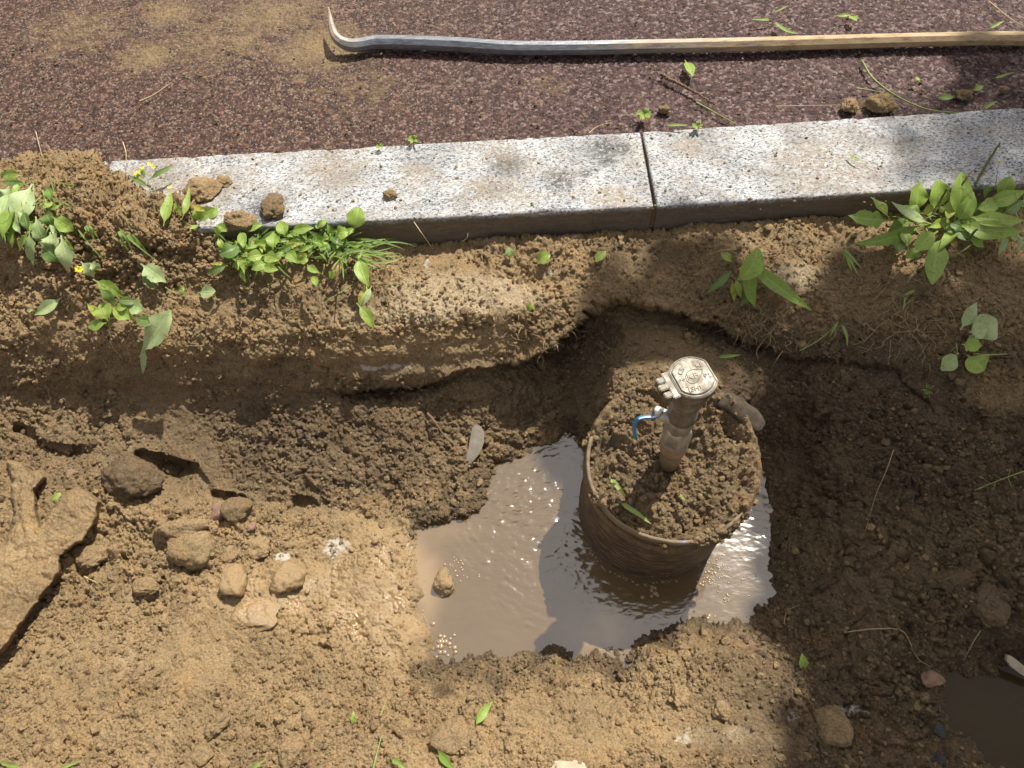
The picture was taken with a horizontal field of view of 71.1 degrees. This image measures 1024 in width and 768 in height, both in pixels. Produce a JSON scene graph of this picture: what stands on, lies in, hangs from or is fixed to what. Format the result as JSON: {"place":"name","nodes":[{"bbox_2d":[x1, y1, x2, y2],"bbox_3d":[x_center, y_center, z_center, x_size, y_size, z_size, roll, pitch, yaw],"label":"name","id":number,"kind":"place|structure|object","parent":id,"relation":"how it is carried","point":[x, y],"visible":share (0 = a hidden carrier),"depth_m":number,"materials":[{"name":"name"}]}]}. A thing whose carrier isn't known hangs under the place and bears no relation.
{"place":"outdoors","nodes":[
{"label":"outdoors","id":0,"kind":"place"},
{"bbox_2d":[0,148,1023,767],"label":"soil ground","id":1,"kind":"structure","parent":0,"point":[196,662],"depth_m":1.36,"materials":[{"name":"soil"}]},
{"bbox_2d":[1,760,19,767],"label":"grass blade","id":2,"kind":"object","parent":1,"relation":"on","point":[5,763],"depth_m":1.14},
{"bbox_2d":[0,169,77,271],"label":"broad weed","id":3,"kind":"object","parent":1,"relation":"on","point":[17,206],"visible":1,"depth_m":1.37,"materials":[{"name":"green plant"}]},
{"bbox_2d":[34,297,61,314],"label":"fallen leaf","id":4,"kind":"object","parent":1,"relation":"on","point":[47,306],"visible":1,"depth_m":1.38,"materials":[{"name":"plant"}]},
{"bbox_2d":[0,460,102,655],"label":"forked root","id":5,"kind":"object","parent":1,"relation":"on","point":[32,549],"visible":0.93,"depth_m":1.33,"materials":[{"name":"wood"}]},
{"bbox_2d":[50,493,60,500],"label":"fallen leaf","id":6,"kind":"object","parent":5,"relation":"on","point":[55,496],"visible":1,"depth_m":1.40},
{"bbox_2d":[60,760,81,767],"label":"grass blade","id":7,"kind":"object","parent":1,"relation":"on","point":[68,765],"depth_m":1.14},
{"bbox_2d":[68,544,108,568],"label":"clod","id":8,"kind":"object","parent":1,"relation":"on","point":[89,556],"visible":0.94,"depth_m":1.35,"materials":[{"name":"soil"}]},
{"bbox_2d":[75,261,135,306],"bbox_3d":[-0.769,-0.185,1.358,0.112,0.069,0.042,31,65,20],"label":"flowering weed","id":9,"kind":"object","parent":1,"relation":"on","point":[109,290],"visible":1,"depth_m":1.36,"materials":[{"name":"green plant"}]},
{"bbox_2d":[78,225,158,261],"bbox_3d":[-0.749,-0.269,1.362,0.144,0.074,0.058,-3,58,1],"label":"grass sprig","id":10,"kind":"object","parent":1,"relation":"on","point":[121,233],"depth_m":1.35,"materials":[{"name":"plant"}]},
{"bbox_2d":[87,300,150,353],"bbox_3d":[-0.746,-0.109,1.389,0.136,0.104,0.070,-3,58,1],"label":"sprout","id":11,"kind":"object","parent":1,"relation":"on","point":[121,311],"visible":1,"depth_m":1.36,"materials":[{"name":"green plant"}]},
{"bbox_2d":[101,454,164,498],"bbox_3d":[-0.755,0.178,1.425,0.130,0.060,0.094,-3,58,1],"label":"clod","id":12,"kind":"object","parent":1,"relation":"on","point":[127,476],"visible":1,"depth_m":1.41,"materials":[{"name":"soil"}]},
{"bbox_2d":[132,576,159,595],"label":"clod","id":13,"kind":"object","parent":1,"relation":"on","point":[149,585],"visible":1,"depth_m":1.32,"materials":[{"name":"soil"}]},
{"bbox_2d":[142,276,155,288],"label":"fallen leaf","id":14,"kind":"object","parent":1,"relation":"on","point":[147,282],"visible":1,"depth_m":1.38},
{"bbox_2d":[141,263,165,282],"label":"fallen leaf","id":15,"kind":"object","parent":14,"relation":"on","point":[152,272],"visible":1,"depth_m":1.37,"materials":[{"name":"plant"}]},
{"bbox_2d":[128,162,173,192],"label":"yellow weed","id":16,"kind":"object","parent":1,"relation":"on","point":[157,173],"visible":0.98,"depth_m":1.45,"materials":[{"name":"green plant"}]},
{"bbox_2d":[139,309,171,372],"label":"torn leaf","id":17,"kind":"object","parent":1,"relation":"on","point":[157,329],"visible":1,"depth_m":1.36,"materials":[{"name":"plant"}]},
{"bbox_2d":[163,463,182,475],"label":"clod","id":18,"kind":"object","parent":1,"relation":"on","point":[173,469],"visible":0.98,"depth_m":1.49,"materials":[{"name":"soil"}]},
{"bbox_2d":[156,518,210,537],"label":"clod","id":19,"kind":"object","parent":1,"relation":"on","point":[177,528],"visible":1,"depth_m":1.35,"materials":[{"name":"soil"}]},
{"bbox_2d":[166,530,213,569],"bbox_3d":[-0.607,0.311,1.356,0.094,0.049,0.079,-3,58,1],"label":"clod","id":20,"kind":"object","parent":1,"relation":"on","point":[194,550],"visible":0.96,"depth_m":1.34,"materials":[{"name":"soil"}]},
{"bbox_2d":[160,188,220,235],"bbox_3d":[-0.619,-0.339,1.391,0.116,0.063,0.103,-3,58,1],"label":"kerb end weed","id":21,"kind":"object","parent":1,"relation":"on","point":[200,212],"visible":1,"depth_m":1.38,"materials":[{"name":"green plant"}]},
{"bbox_2d":[188,744,213,766],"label":"clod","id":22,"kind":"object","parent":1,"relation":"on","point":[200,755],"visible":1,"depth_m":1.15,"materials":[{"name":"soil"}]},
{"bbox_2d":[198,285,214,297],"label":"fallen leaf","id":23,"kind":"object","parent":1,"relation":"on","point":[207,291],"visible":1,"depth_m":1.39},
{"bbox_2d":[209,502,222,520],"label":"stone","id":24,"kind":"object","parent":1,"relation":"on","point":[215,514],"visible":0.78,"depth_m":1.39,"materials":[{"name":"stone"}]},
{"bbox_2d":[204,710,230,741],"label":"clod","id":25,"kind":"object","parent":1,"relation":"on","point":[218,724],"visible":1,"depth_m":1.18,"materials":[{"name":"soil"}]},
{"bbox_2d":[219,545,236,563],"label":"clod","id":26,"kind":"object","parent":1,"relation":"on","point":[230,555],"visible":0.99,"depth_m":1.35,"materials":[{"name":"soil"}]},
{"bbox_2d":[218,563,248,596],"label":"clod","id":27,"kind":"object","parent":1,"relation":"on","point":[234,579],"visible":1,"depth_m":1.31,"materials":[{"name":"soil"}]},
{"bbox_2d":[220,496,252,523],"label":"clod","id":28,"kind":"object","parent":1,"relation":"on","point":[233,510],"visible":1,"depth_m":1.38,"materials":[{"name":"soil"}]},
{"bbox_2d":[237,726,252,743],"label":"clod","id":29,"kind":"object","parent":1,"relation":"on","point":[246,734],"visible":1,"depth_m":1.18,"materials":[{"name":"soil"}]},
{"bbox_2d":[247,522,255,530],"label":"stone","id":30,"kind":"object","parent":1,"relation":"on","point":[252,525],"visible":1,"depth_m":1.38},
{"bbox_2d":[230,597,280,631],"bbox_3d":[-0.469,0.418,1.301,0.095,0.018,0.065,-3,58,1],"label":"clod","id":31,"kind":"object","parent":1,"relation":"on","point":[259,616],"visible":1,"depth_m":1.29,"materials":[{"name":"soil"}]},
{"bbox_2d":[245,534,269,559],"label":"clod","id":32,"kind":"object","parent":1,"relation":"on","point":[258,547],"visible":1,"depth_m":1.36,"materials":[{"name":"soil"}]},
{"bbox_2d":[206,207,362,286],"bbox_3d":[-0.455,-0.264,1.394,0.337,0.072,0.186,10,59,9],"label":"leafy clump","id":33,"kind":"object","parent":1,"relation":"on","point":[256,247],"visible":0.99,"depth_m":1.38,"materials":[{"name":"green plant"}]},
{"bbox_2d":[270,561,305,594],"bbox_3d":[-0.420,0.361,1.340,0.069,0.038,0.064,-3,58,1],"label":"clod","id":34,"kind":"object","parent":1,"relation":"on","point":[287,576],"visible":1,"depth_m":1.33,"materials":[{"name":"soil"}]},
{"bbox_2d":[276,734,305,767],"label":"clod","id":35,"kind":"object","parent":1,"relation":"on","point":[290,748],"visible":1,"depth_m":1.15,"materials":[{"name":"soil"}]},
{"bbox_2d":[301,706,317,727],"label":"clod","id":36,"kind":"object","parent":1,"relation":"on","point":[309,715],"visible":1,"depth_m":1.20,"materials":[{"name":"soil"}]},
{"bbox_2d":[350,711,355,722],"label":"fallen leaf","id":37,"kind":"object","parent":1,"relation":"on","point":[353,718],"visible":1,"depth_m":1.19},
{"bbox_2d":[315,207,413,329],"bbox_3d":[-0.281,-0.226,1.371,0.202,0.096,0.206,18,61,14],"label":"grass tuft","id":38,"kind":"object","parent":1,"relation":"on","point":[355,217],"visible":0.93,"depth_m":1.37,"materials":[{"name":"green plant"}]},
{"bbox_2d":[372,736,381,767],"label":"grass stem","id":39,"kind":"object","parent":1,"relation":"on","point":[376,754],"visible":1,"depth_m":1.12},
{"bbox_2d":[110,133,652,244],"bbox_3d":[-0.285,-0.343,1.556,1.123,0.252,0.219,-3,58,2],"label":"kerb stone","id":40,"kind":"object","parent":1,"relation":"on","point":[506,209],"visible":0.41,"depth_m":1.44,"materials":[{"name":"stone"}]},
{"bbox_2d":[182,176,221,201],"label":"clod","id":41,"kind":"object","parent":40,"relation":"on","point":[204,189],"visible":0.97,"depth_m":1.44,"materials":[{"name":"soil"}]},
{"bbox_2d":[216,174,232,186],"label":"clod","id":42,"kind":"object","parent":40,"relation":"on","point":[225,181],"visible":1,"depth_m":1.46,"materials":[{"name":"soil"}]},
{"bbox_2d":[223,210,256,229],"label":"clod","id":43,"kind":"object","parent":40,"relation":"on","point":[238,220],"visible":0.99,"depth_m":1.39,"materials":[{"name":"soil"}]},
{"bbox_2d":[261,193,284,219],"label":"clod","id":44,"kind":"object","parent":40,"relation":"on","point":[272,206],"visible":1,"depth_m":1.40,"materials":[{"name":"soil"}]},
{"bbox_2d":[383,189,397,199],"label":"clod","id":45,"kind":"object","parent":40,"relation":"on","point":[390,194],"visible":1,"depth_m":1.42,"materials":[{"name":"soil"}]},
{"bbox_2d":[390,757,404,767],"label":"fallen leaf","id":46,"kind":"object","parent":1,"relation":"on","point":[397,761],"depth_m":1.12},
{"bbox_2d":[392,718,415,738],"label":"clod","id":47,"kind":"object","parent":1,"relation":"on","point":[402,727],"visible":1,"depth_m":1.16,"materials":[{"name":"soil"}]},
{"bbox_2d":[419,722,432,745],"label":"clod","id":48,"kind":"object","parent":1,"relation":"on","point":[426,731],"visible":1,"depth_m":1.16,"materials":[{"name":"soil"}]},
{"bbox_2d":[427,412,452,443],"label":"twig","id":49,"kind":"object","parent":1,"relation":"on","point":[438,427],"visible":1,"depth_m":1.44,"materials":[{"name":"wood"}]},
{"bbox_2d":[437,749,453,767],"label":"fallen leaf","id":50,"kind":"object","parent":1,"relation":"on","point":[444,759],"visible":1,"depth_m":1.12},
{"bbox_2d":[430,715,472,754],"bbox_3d":[-0.098,0.569,1.157,0.074,0.035,0.055,-18,59,-8],"label":"clod","id":51,"kind":"object","parent":1,"relation":"on","point":[452,736],"visible":0.99,"depth_m":1.15,"materials":[{"name":"soil"}]},
{"bbox_2d":[465,424,484,465],"bbox_3d":[-0.076,0.130,1.450,0.031,0.050,0.087,15,60,12],"label":"grey shard","id":52,"kind":"object","parent":1,"relation":"on","point":[476,442],"visible":1,"depth_m":1.45,"materials":[{"name":"stone"}]},
{"bbox_2d":[476,701,492,724],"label":"fallen leaf","id":53,"kind":"object","parent":1,"relation":"on","point":[482,713],"visible":1,"depth_m":1.17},
{"bbox_2d":[505,247,513,258],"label":"fallen leaf","id":54,"kind":"object","parent":1,"relation":"on","point":[509,252],"visible":1,"depth_m":1.39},
{"bbox_2d":[49,217,1020,457],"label":"hair roots","id":55,"kind":"object","parent":1,"relation":"on","point":[909,331],"visible":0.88,"depth_m":1.36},
{"bbox_2d":[536,251,549,263],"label":"fallen leaf","id":56,"kind":"object","parent":1,"relation":"on","point":[543,257],"visible":1,"depth_m":1.38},
{"bbox_2d":[548,760,586,767],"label":"stone","id":57,"kind":"object","parent":1,"relation":"on","point":[567,764],"visible":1,"depth_m":1.12,"materials":[{"name":"stone"}]},
{"bbox_2d":[412,432,776,667],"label":"pit water","id":58,"kind":"structure","parent":1,"relation":"on","point":[518,542],"depth_m":1.34,"materials":[{"name":"liquid"}]},
{"bbox_2d":[433,567,453,597],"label":"clod","id":59,"kind":"object","parent":58,"relation":"on","point":[443,586],"visible":1,"depth_m":1.33,"materials":[{"name":"soil"}]},
{"bbox_2d":[415,446,756,657],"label":"foam bubbles","id":60,"kind":"object","parent":58,"relation":"on","point":[442,641],"visible":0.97,"depth_m":1.33,"materials":[{"name":"white"}]},
{"bbox_2d":[593,251,605,262],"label":"fallen leaf","id":61,"kind":"object","parent":1,"relation":"on","point":[600,255],"visible":1,"depth_m":1.39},
{"bbox_2d":[642,144,655,226],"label":"joint soil","id":62,"kind":"structure","parent":1,"relation":"on","point":[653,213],"depth_m":1.42,"materials":[{"name":"soil"}]},
{"bbox_2d":[579,436,742,579],"bbox_3d":[0.273,0.203,1.334,0.294,0.277,0.288,-3,58,1],"label":"round casing","id":63,"kind":"object","parent":1,"relation":"on","point":[610,546],"visible":0.4,"depth_m":1.26,"materials":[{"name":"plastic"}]},
{"bbox_2d":[582,428,760,553],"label":"rim mud","id":64,"kind":"structure","parent":63,"relation":"on","point":[719,531],"depth_m":1.16,"materials":[{"name":"soil"}]},
{"bbox_2d":[583,381,761,552],"bbox_3d":[0.270,0.127,1.213,0.296,0.097,0.296,-3,58,1],"label":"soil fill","id":65,"kind":"object","parent":63,"relation":"in","point":[599,424],"visible":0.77,"depth_m":1.22,"materials":[{"name":"soil"}]},
{"bbox_2d":[610,478,624,495],"bbox_3d":[0.174,0.171,1.192,0.008,0.008,0.046,-27,60,-13],"label":"grass blade","id":66,"kind":"object","parent":65,"relation":"on","point":[616,485],"depth_m":1.19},
{"bbox_2d":[618,501,650,523],"bbox_3d":[0.201,0.210,1.170,0.068,0.007,0.008,34,66,22],"label":"grass blade","id":67,"kind":"object","parent":65,"relation":"on","point":[632,510],"depth_m":1.17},
{"bbox_2d":[590,387,756,539],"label":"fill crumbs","id":68,"kind":"object","parent":65,"relation":"on","point":[656,448],"visible":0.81,"depth_m":1.21,"materials":[{"name":"soil"}]},
{"bbox_2d":[632,357,717,472],"bbox_3d":[0.249,0.078,1.137,0.098,0.315,0.071,-29,61,-14],"label":"standpipe valve","id":69,"kind":"object","parent":65,"relation":"on","point":[686,387],"visible":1,"depth_m":1.03,"materials":[{"name":"grey metal"}]},
{"bbox_2d":[716,391,764,433],"bbox_3d":[0.384,0.045,1.232,0.109,0.040,0.042,34,66,21],"label":"broken hose","id":70,"kind":"object","parent":63,"relation":"on","point":[741,408],"visible":0.79,"depth_m":1.22,"materials":[{"name":"grey rubber"}]},
{"bbox_2d":[668,683,690,707],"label":"clod","id":71,"kind":"object","parent":1,"relation":"on","point":[680,694],"visible":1,"depth_m":1.15,"materials":[{"name":"soil"}]},
{"bbox_2d":[711,700,730,720],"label":"clod","id":72,"kind":"object","parent":1,"relation":"on","point":[721,709],"visible":1,"depth_m":1.13,"materials":[{"name":"soil"}]},
{"bbox_2d":[716,354,739,358],"bbox_3d":[0.414,-0.051,1.364,0.060,0.022,0.006,-16,59,-7],"label":"grass blade","id":73,"kind":"object","parent":1,"relation":"on","point":[727,356],"depth_m":1.36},
{"bbox_2d":[706,238,812,310],"bbox_3d":[0.449,-0.184,1.330,0.219,0.092,0.098,35,66,22],"label":"uprooted weed","id":74,"kind":"object","parent":1,"relation":"on","point":[752,268],"visible":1,"depth_m":1.33,"materials":[{"name":"green plant"}]},
{"bbox_2d":[775,633,787,644],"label":"clod","id":75,"kind":"object","parent":1,"relation":"on","point":[779,637],"visible":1,"depth_m":1.24,"materials":[{"name":"soil"}]},
{"bbox_2d":[799,654,808,668],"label":"fallen leaf","id":76,"kind":"object","parent":1,"relation":"on","point":[803,662],"visible":1,"depth_m":1.19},
{"bbox_2d":[812,705,853,746],"bbox_3d":[0.514,0.545,1.144,0.061,0.039,0.062,-3,58,1],"label":"stone","id":77,"kind":"object","parent":1,"relation":"on","point":[834,727],"visible":1,"depth_m":1.13,"materials":[{"name":"stone"}]},
{"bbox_2d":[841,324,847,344],"bbox_3d":[0.624,-0.092,1.343,0.007,0.024,0.041,-16,59,-6],"label":"grass blade","id":78,"kind":"object","parent":1,"relation":"on","point":[845,331],"depth_m":1.34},
{"bbox_2d":[843,249,859,273],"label":"grass sprig","id":79,"kind":"object","parent":1,"relation":"on","point":[849,257],"depth_m":1.35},
{"bbox_2d":[865,450,893,530],"bbox_3d":[0.653,0.188,1.276,0.005,0.047,0.151,22,62,16],"label":"root strand","id":80,"kind":"object","parent":1,"relation":"on","point":[880,483],"visible":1,"depth_m":1.27},
{"bbox_2d":[847,628,940,671],"bbox_3d":[0.652,0.436,1.211,0.159,0.043,0.029,19,61,15],"label":"root strand","id":81,"kind":"object","parent":1,"relation":"on","point":[887,628],"visible":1,"depth_m":1.20},
{"bbox_2d":[922,383,933,394],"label":"weed","id":82,"kind":"object","parent":1,"relation":"on","point":[926,391],"visible":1,"depth_m":1.31,"materials":[{"name":"green plant"}]},
{"bbox_2d":[843,143,1023,284],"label":"plantain","id":83,"kind":"object","parent":1,"relation":"on","point":[989,221],"visible":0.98,"depth_m":1.31,"materials":[{"name":"green plant"}]},
{"bbox_2d":[921,670,945,687],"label":"stone","id":84,"kind":"object","parent":1,"relation":"on","point":[930,678],"visible":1,"depth_m":1.19,"materials":[{"name":"stone"}]},
{"bbox_2d":[933,723,945,738],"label":"stone","id":85,"kind":"object","parent":1,"relation":"on","point":[938,729],"visible":1,"depth_m":1.15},
{"bbox_2d":[932,751,946,764],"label":"stone","id":86,"kind":"object","parent":1,"relation":"on","point":[939,756],"visible":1,"depth_m":1.14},
{"bbox_2d":[928,568,977,590],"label":"clod","id":87,"kind":"object","parent":1,"relation":"on","point":[953,580],"visible":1,"depth_m":1.19,"materials":[{"name":"soil"}]},
{"bbox_2d":[921,662,1023,767],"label":"puddle water","id":88,"kind":"structure","parent":1,"relation":"on","point":[985,713],"depth_m":1.19,"materials":[{"name":"liquid"}]},
{"bbox_2d":[941,302,1006,372],"bbox_3d":[0.807,-0.066,1.270,0.116,0.084,0.096,-30,61,-15],"label":"round leaf weed","id":89,"kind":"object","parent":1,"relation":"on","point":[984,326],"visible":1,"depth_m":1.26,"materials":[{"name":"plant"}]},
{"bbox_2d":[973,580,1010,627],"bbox_3d":[0.781,0.359,1.167,0.060,0.027,0.070,-26,60,-13],"label":"clod","id":90,"kind":"object","parent":1,"relation":"on","point":[991,608],"visible":1,"depth_m":1.16,"materials":[{"name":"soil"}]},
{"bbox_2d":[975,468,1023,489],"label":"seeding grass","id":91,"kind":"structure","parent":1,"relation":"on","point":[999,480],"depth_m":1.21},
{"bbox_2d":[1004,654,1023,675],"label":"pale shard","id":92,"kind":"object","parent":1,"relation":"on","point":[1015,664],"visible":1,"depth_m":1.19,"materials":[{"name":"stone"}]},
{"bbox_2d":[0,0,1023,166],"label":"road asphalt","id":93,"kind":"structure","parent":0,"point":[612,82],"depth_m":1.63,"materials":[{"name":"asphalt"}]},
{"bbox_2d":[408,135,417,142],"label":"seam weed","id":94,"kind":"object","parent":93,"relation":"on","point":[411,138],"visible":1,"depth_m":1.49,"materials":[{"name":"green plant"}]},
{"bbox_2d":[0,0,1022,211],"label":"road grit","id":95,"kind":"object","parent":93,"relation":"on","point":[381,166],"visible":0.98,"depth_m":1.55,"materials":[{"name":"soil"}]},
{"bbox_2d":[637,108,650,119],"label":"seam weed","id":96,"kind":"object","parent":93,"relation":"on","point":[646,111],"visible":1,"depth_m":1.50,"materials":[{"name":"green plant"}]},
{"bbox_2d":[658,104,670,113],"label":"clod","id":97,"kind":"object","parent":93,"relation":"on","point":[665,109],"visible":1,"depth_m":1.51,"materials":[{"name":"soil"}]},
{"bbox_2d":[328,7,1023,55],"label":"crowbar","id":98,"kind":"object","parent":93,"relation":"on","point":[654,46],"visible":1,"depth_m":1.61,"materials":[{"name":"metal"}]},
{"bbox_2d":[667,123,686,125],"bbox_3d":[0.338,-0.534,1.480,0.048,0.009,0.007,10,59,9],"label":"grass blade","id":99,"kind":"object","parent":93,"relation":"on","point":[674,124],"depth_m":1.48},
{"bbox_2d":[659,73,714,104],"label":"twig","id":100,"kind":"object","parent":93,"relation":"on","point":[664,75],"visible":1,"depth_m":1.55,"materials":[{"name":"wood"}]},
{"bbox_2d":[684,60,694,76],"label":"fallen leaf","id":101,"kind":"object","parent":93,"relation":"on","point":[690,68],"visible":1,"depth_m":1.57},
{"bbox_2d":[696,102,735,123],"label":"green stem","id":102,"kind":"object","parent":93,"relation":"on","point":[698,103],"visible":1,"depth_m":1.51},
{"bbox_2d":[773,20,798,33],"bbox_3d":[0.620,-0.814,1.638,0.018,0.009,0.078,-31,61,-15],"label":"grass blade","id":103,"kind":"object","parent":93,"relation":"on","point":[783,28],"depth_m":1.63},
{"bbox_2d":[642,108,1023,230],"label":"kerb stone","id":104,"kind":"object","parent":93,"relation":"on","point":[678,171],"visible":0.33,"depth_m":1.42,"materials":[{"name":"stone"}]},
{"bbox_2d":[692,121,702,129],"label":"seam weed","id":105,"kind":"object","parent":104,"relation":"on","point":[694,125],"visible":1,"depth_m":1.47,"materials":[{"name":"green plant"}]},
{"bbox_2d":[840,98,858,112],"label":"clod","id":106,"kind":"object","parent":93,"relation":"on","point":[849,104],"visible":1,"depth_m":1.48,"materials":[{"name":"soil"}]},
{"bbox_2d":[865,92,898,113],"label":"clod","id":107,"kind":"object","parent":93,"relation":"on","point":[881,102],"visible":1,"depth_m":1.48,"materials":[{"name":"soil"}]},
{"bbox_2d":[861,60,957,112],"bbox_3d":[0.821,-0.619,1.512,0.049,0.004,0.236,-34,62,-17],"label":"green stem","id":108,"kind":"object","parent":93,"relation":"on","point":[875,80],"visible":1,"depth_m":1.51,"materials":[{"name":"plant"}]},
{"bbox_2d":[939,93,953,99],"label":"fallen leaf","id":109,"kind":"object","parent":93,"relation":"on","point":[945,96],"visible":1,"depth_m":1.48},
{"bbox_2d":[953,89,972,100],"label":"clod","id":110,"kind":"object","parent":93,"relation":"on","point":[963,94],"visible":1,"depth_m":1.49,"materials":[{"name":"soil"}]},
{"bbox_2d":[1000,86,1009,92],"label":"clod","id":111,"kind":"object","parent":93,"relation":"on","point":[1005,89],"visible":1,"depth_m":1.49,"materials":[{"name":"soil"}]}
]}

